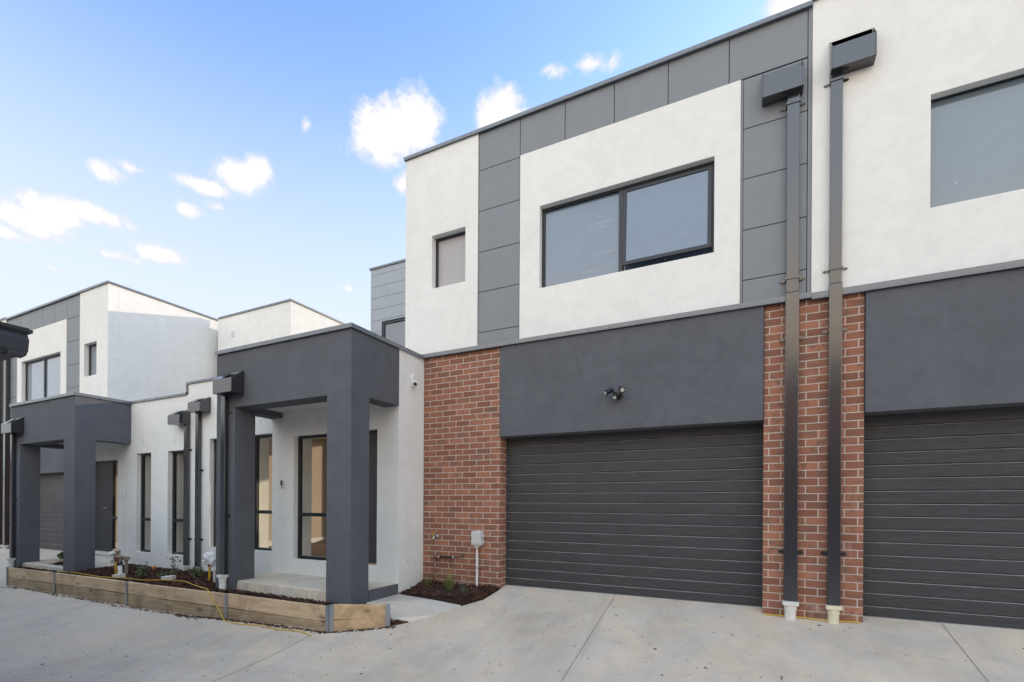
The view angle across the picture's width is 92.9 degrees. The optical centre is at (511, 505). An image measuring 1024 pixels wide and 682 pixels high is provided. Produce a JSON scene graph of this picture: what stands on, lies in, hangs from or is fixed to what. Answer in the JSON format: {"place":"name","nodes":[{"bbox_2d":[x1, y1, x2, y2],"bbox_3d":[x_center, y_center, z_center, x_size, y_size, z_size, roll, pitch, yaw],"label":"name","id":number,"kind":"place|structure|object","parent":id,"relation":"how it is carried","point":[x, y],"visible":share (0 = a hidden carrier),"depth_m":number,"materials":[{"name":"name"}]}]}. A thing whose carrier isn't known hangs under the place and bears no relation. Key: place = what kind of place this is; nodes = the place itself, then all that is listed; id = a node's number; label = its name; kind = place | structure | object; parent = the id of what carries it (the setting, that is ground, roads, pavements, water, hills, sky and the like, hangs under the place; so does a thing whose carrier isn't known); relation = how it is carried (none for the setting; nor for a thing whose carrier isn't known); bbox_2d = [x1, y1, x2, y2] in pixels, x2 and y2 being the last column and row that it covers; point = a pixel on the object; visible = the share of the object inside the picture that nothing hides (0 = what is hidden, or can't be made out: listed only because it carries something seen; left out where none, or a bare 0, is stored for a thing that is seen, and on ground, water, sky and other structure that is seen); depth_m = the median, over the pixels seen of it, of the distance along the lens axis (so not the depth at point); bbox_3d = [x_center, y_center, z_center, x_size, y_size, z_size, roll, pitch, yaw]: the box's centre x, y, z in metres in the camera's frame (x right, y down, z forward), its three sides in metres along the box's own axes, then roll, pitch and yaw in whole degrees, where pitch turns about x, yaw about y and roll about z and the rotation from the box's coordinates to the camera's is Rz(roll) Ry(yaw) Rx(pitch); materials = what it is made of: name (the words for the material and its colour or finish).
{"place":"outdoors","nodes":[
{"label":"outdoors","id":0,"kind":"place"},
{"bbox_2d":[0,321,32,361],"bbox_3d":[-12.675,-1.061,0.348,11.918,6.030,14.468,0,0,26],"label":"gutter","id":1,"kind":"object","parent":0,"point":[14,341],"depth_m":4.13,"materials":[{"name":"metal"}]},
{"bbox_2d":[13,564,336,604],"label":"mulch","id":2,"kind":"object","parent":0,"point":[105,571],"visible":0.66,"depth_m":8.37,"materials":[{"name":"brown plant"}]},
{"bbox_2d":[57,551,62,558],"bbox_3d":[-10.164,1.162,11.086,0.276,0.341,0.339,0,0,-27],"label":"shrub","id":3,"kind":"object","parent":2,"relation":"on","point":[60,556],"visible":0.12,"depth_m":10.97,"materials":[{"name":"green plant"}]},
{"bbox_2d":[108,548,122,573],"bbox_3d":[-7.292,1.072,8.949,0.299,0.568,0.149,0,0,26],"label":"gas riser","id":4,"kind":"object","parent":2,"relation":"on","point":[116,552],"visible":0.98,"depth_m":8.91,"materials":[{"name":"yellow paint"}]},
{"bbox_2d":[112,573,125,576],"bbox_3d":[-6.979,1.265,8.637,0.207,0.109,0.105,0,0,18],"label":"paver block","id":5,"kind":"object","parent":2,"relation":"on","point":[120,575],"depth_m":8.60,"materials":[{"name":"grey concrete"}]},
{"bbox_2d":[117,562,122,573],"bbox_3d":[-7.059,1.172,8.761,0.124,0.284,0.086,0,0,26],"label":"drain pipe","id":6,"kind":"object","parent":2,"relation":"on","point":[119,568],"visible":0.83,"depth_m":8.73,"materials":[{"name":"white plastic"}]},
{"bbox_2d":[120,556,129,573],"bbox_3d":[-7.115,1.162,8.950,0.240,0.450,0.050,0,0,26],"label":"timber stake","id":7,"kind":"object","parent":2,"relation":"on","point":[125,558],"visible":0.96,"depth_m":8.94,"materials":[{"name":"wood"}]},
{"bbox_2d":[135,562,148,576],"bbox_3d":[-6.532,1.141,8.588,0.201,0.284,0.226,0,0,-21],"label":"shrub","id":8,"kind":"object","parent":2,"relation":"on","point":[141,571],"visible":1,"depth_m":8.59,"materials":[{"name":"green plant"}]},
{"bbox_2d":[156,569,170,576],"bbox_3d":[-6.167,1.213,8.598,0.197,0.171,0.204,0,0,9],"label":"shrub","id":9,"kind":"object","parent":2,"relation":"on","point":[163,573],"visible":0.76,"depth_m":8.59,"materials":[{"name":"green plant"}]},
{"bbox_2d":[161,575,175,579],"bbox_3d":[-5.835,1.245,8.267,0.207,0.109,0.105,0,0,4],"label":"paver block","id":10,"kind":"object","parent":2,"relation":"on","point":[171,577],"depth_m":8.22,"materials":[{"name":"grey concrete"}]},
{"bbox_2d":[167,552,184,574],"bbox_3d":[-5.961,1.051,8.653,0.294,0.451,0.205,0,0,-11],"label":"shrub","id":11,"kind":"object","parent":2,"relation":"on","point":[174,571],"visible":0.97,"depth_m":8.64,"materials":[{"name":"green plant"}]},
{"bbox_2d":[189,566,204,577],"bbox_3d":[-5.381,1.164,8.311,0.281,0.240,0.197,0,0,-17],"label":"shrub","id":12,"kind":"object","parent":2,"relation":"on","point":[195,573],"visible":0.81,"depth_m":8.28,"materials":[{"name":"green plant"}]},
{"bbox_2d":[202,550,215,582],"bbox_3d":[-4.911,1.045,7.925,0.346,0.631,0.180,0,0,26],"label":"gas riser","id":13,"kind":"object","parent":2,"relation":"on","point":[209,559],"visible":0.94,"depth_m":7.86,"materials":[{"name":"yellow paint"}]},
{"bbox_2d":[0,0,809,330],"label":"sky","id":14,"kind":"structure","parent":0,"point":[212,158],"materials":[{"name":"blue"}]},
{"bbox_2d":[366,594,460,621],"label":"path","id":15,"kind":"structure","parent":0,"point":[407,608],"depth_m":6.53,"materials":[{"name":"concrete"}]},
{"bbox_2d":[399,579,499,605],"bbox_3d":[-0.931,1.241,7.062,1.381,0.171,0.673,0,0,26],"label":"mulch","id":16,"kind":"object","parent":0,"point":[413,590],"visible":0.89,"depth_m":7.03,"materials":[{"name":"brown plant"}]},
{"bbox_2d":[422,576,433,585],"bbox_3d":[-1.275,1.167,7.403,0.228,0.252,0.208,0,0,-38],"label":"grass tuft","id":17,"kind":"object","parent":16,"relation":"on","point":[427,582],"visible":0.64,"depth_m":7.38,"materials":[{"name":"green plant"}]},
{"bbox_2d":[437,567,462,589],"bbox_3d":[-0.953,1.101,7.135,0.538,0.386,0.492,0,0,26],"label":"grass tuft","id":18,"kind":"object","parent":16,"relation":"on","point":[448,582],"visible":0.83,"depth_m":7.10,"materials":[{"name":"green plant"}]},
{"bbox_2d":[0,548,1023,681],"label":"driveway","id":19,"kind":"structure","parent":0,"point":[682,638],"depth_m":5.38,"materials":[{"name":"concrete"}]},
{"bbox_2d":[0,317,6,547],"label":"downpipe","id":20,"kind":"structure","parent":19,"relation":"on","point":[1,435],"depth_m":14.21,"materials":[{"name":"metal"}]},
{"bbox_2d":[1,280,345,585],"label":"townhouse","id":21,"kind":"structure","parent":19,"relation":"on","point":[97,414],"depth_m":10.90,"materials":[{"name":"paint"}]},
{"bbox_2d":[25,354,60,400],"bbox_3d":[-12.805,-3.468,13.352,2.245,1.139,0.064,0,0,26],"label":"window","id":22,"kind":"structure","parent":21,"relation":"in","point":[42,375],"depth_m":13.41,"materials":[{"name":"glass"}]},
{"bbox_2d":[40,559,62,563],"bbox_3d":[-9.595,1.161,10.376,1.200,0.138,0.418,0,0,32],"label":"slab","id":23,"kind":"object","parent":21,"relation":"on","point":[53,561],"visible":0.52,"depth_m":10.47,"materials":[{"name":"grey concrete"}]},
{"bbox_2d":[40,473,63,550],"bbox_3d":[-12.752,0.136,13.434,3.382,2.365,0.051,0,0,26],"label":"garage door","id":24,"kind":"structure","parent":21,"relation":"in","point":[51,485],"depth_m":13.35,"materials":[{"name":"metal"}]},
{"bbox_2d":[89,344,96,375],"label":"window","id":25,"kind":"structure","parent":21,"relation":"in","point":[92,348],"depth_m":12.27,"materials":[{"name":"glass"}]},
{"bbox_2d":[95,463,111,550],"bbox_3d":[-9.214,0.040,10.896,0.905,1.950,0.106,0,0,26],"label":"front door","id":26,"kind":"structure","parent":21,"relation":"in","point":[103,485],"depth_m":10.87,"materials":[{"name":"paint"}]},
{"bbox_2d":[141,453,150,551],"bbox_3d":[-7.528,-0.049,10.099,0.531,2.040,0.066,0,0,26],"label":"window","id":27,"kind":"structure","parent":21,"relation":"in","point":[143,519],"depth_m":10.18,"materials":[{"name":"metal"}]},
{"bbox_2d":[172,451,183,554],"bbox_3d":[-6.517,-0.045,9.603,0.552,2.039,0.066,0,0,26],"label":"window","id":28,"kind":"structure","parent":21,"relation":"in","point":[174,472],"depth_m":9.70,"materials":[{"name":"metal"}]},
{"bbox_2d":[56,571,310,635],"bbox_3d":[-5.612,1.445,7.904,7.175,0.414,0.331,0,0,28],"label":"cord","id":29,"kind":"object","parent":19,"relation":"on","point":[211,598],"visible":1,"depth_m":7.13,"materials":[{"name":"yellow plastic"}]},
{"bbox_2d":[6,567,389,631],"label":"retaining wall","id":30,"kind":"structure","parent":19,"relation":"on","point":[334,617],"depth_m":7.25,"materials":[{"name":"brown wood"}]},
{"bbox_2d":[1,585,395,633],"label":"spilt bark","id":31,"kind":"object","parent":19,"relation":"on","point":[251,622],"visible":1,"depth_m":6.92,"materials":[{"name":"brown wood"}]},
{"bbox_2d":[363,603,407,625],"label":"mulch","id":32,"kind":"object","parent":19,"relation":"on","point":[395,622],"visible":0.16,"depth_m":6.18,"materials":[{"name":"brown plant"}]},
{"bbox_2d":[17,596,988,681],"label":"driveway joints","id":33,"kind":"object","parent":19,"relation":"on","point":[587,639],"visible":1,"depth_m":5.07,"materials":[{"name":"grey concrete"}]},
{"bbox_2d":[186,0,864,622],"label":"townhouse","id":34,"kind":"structure","parent":19,"relation":"on","point":[642,234],"depth_m":6.44,"materials":[{"name":"paint"}]},
{"bbox_2d":[214,439,216,546],"bbox_3d":[-5.326,-0.222,9.021,0.562,2.011,0.066,0,0,26],"label":"window","id":35,"kind":"structure","parent":34,"relation":"in","point":[215,441],"depth_m":9.11,"materials":[{"name":"metal"}]},
{"bbox_2d":[255,434,271,550],"bbox_3d":[-4.296,-0.218,8.516,0.557,2.016,0.066,0,0,26],"label":"window","id":36,"kind":"structure","parent":34,"relation":"in","point":[257,438],"depth_m":8.60,"materials":[{"name":"metal"}]},
{"bbox_2d":[280,480,283,487],"bbox_3d":[-3.861,-0.358,8.162,0.070,0.130,0.028,0,0,26],"label":"intercom","id":37,"kind":"object","parent":34,"relation":"attached to","point":[281,483],"visible":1,"depth_m":8.15,"materials":[{"name":"grey plastic"}]},
{"bbox_2d":[369,433,376,562],"bbox_3d":[-2.422,-0.110,7.607,0.925,1.980,0.040,0,0,26],"label":"front door","id":38,"kind":"structure","parent":34,"relation":"in","point":[372,437],"depth_m":7.44,"materials":[{"name":"paint"}]},
{"bbox_2d":[383,318,404,346],"bbox_3d":[-2.239,-3.506,10.912,1.657,1.442,0.074,0,0,26],"label":"window","id":39,"kind":"structure","parent":34,"relation":"in","point":[393,330],"depth_m":11.11,"materials":[{"name":"glass"}]},
{"bbox_2d":[411,374,417,386],"bbox_3d":[-1.468,-1.886,7.344,0.102,0.202,0.101,0,0,26],"label":"security camera","id":40,"kind":"object","parent":34,"relation":"attached to","point":[414,382],"visible":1,"depth_m":7.33,"materials":[{"name":"white plastic"}]},
{"bbox_2d":[433,553,464,581],"bbox_3d":[-0.969,1.052,7.386,0.546,0.664,0.062,0,0,23],"label":"water pipe","id":41,"kind":"object","parent":34,"relation":"attached to","point":[461,555],"visible":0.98,"depth_m":7.40,"materials":[{"name":"orange metal"}]},
{"bbox_2d":[436,231,464,287],"bbox_3d":[-0.917,-3.773,7.548,0.603,0.817,0.060,0,0,26],"label":"window","id":42,"kind":"structure","parent":34,"relation":"in","point":[450,250],"depth_m":7.56,"materials":[{"name":"glass"}]},
{"bbox_2d":[471,530,484,584],"bbox_3d":[-0.503,0.919,7.133,0.180,1.115,0.125,0,0,26],"label":"meter box","id":43,"kind":"object","parent":34,"relation":"attached to","point":[477,539],"visible":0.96,"depth_m":7.10,"materials":[{"name":"grey plastic"}]},
{"bbox_2d":[603,386,624,398],"bbox_3d":[1.313,-1.425,6.176,0.282,0.159,0.194,0,0,26],"label":"floodlight","id":44,"kind":"object","parent":34,"relation":"attached to","point":[618,395],"visible":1,"depth_m":6.16,"materials":[{"name":"black plastic"}]},
{"bbox_2d":[542,161,713,287],"bbox_3d":[1.427,-3.582,6.343,2.245,1.139,0.132,0,0,26],"label":"window","id":45,"kind":"structure","parent":34,"relation":"in","point":[669,217],"depth_m":6.26,"materials":[{"name":"glass"}]},
{"bbox_2d":[505,423,762,606],"bbox_3d":[1.437,0.022,6.477,3.382,2.367,0.062,0,0,26],"label":"garage door","id":46,"kind":"structure","parent":34,"relation":"in","point":[673,513],"depth_m":6.33,"materials":[{"name":"metal"}]},
{"bbox_2d":[764,613,860,622],"bbox_3d":[3.262,1.238,5.316,0.906,0.018,0.037,0,0,26],"label":"expansion joint","id":47,"kind":"object","parent":19,"relation":"on","point":[813,618],"visible":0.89,"depth_m":5.30,"materials":[{"name":"yellow concrete"}]},
{"bbox_2d":[811,0,1023,629],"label":"townhouse","id":48,"kind":"structure","parent":19,"relation":"on","point":[917,213],"depth_m":4.95,"materials":[{"name":"paint"}]},
{"bbox_2d":[863,406,1023,629],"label":"garage door","id":49,"kind":"structure","parent":48,"relation":"in","point":[943,507],"depth_m":4.98,"materials":[{"name":"metal"}]},
{"bbox_2d":[930,74,1023,207],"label":"window","id":50,"kind":"structure","parent":48,"relation":"in","point":[977,134],"depth_m":4.82,"materials":[{"name":"glass"}]}
]}

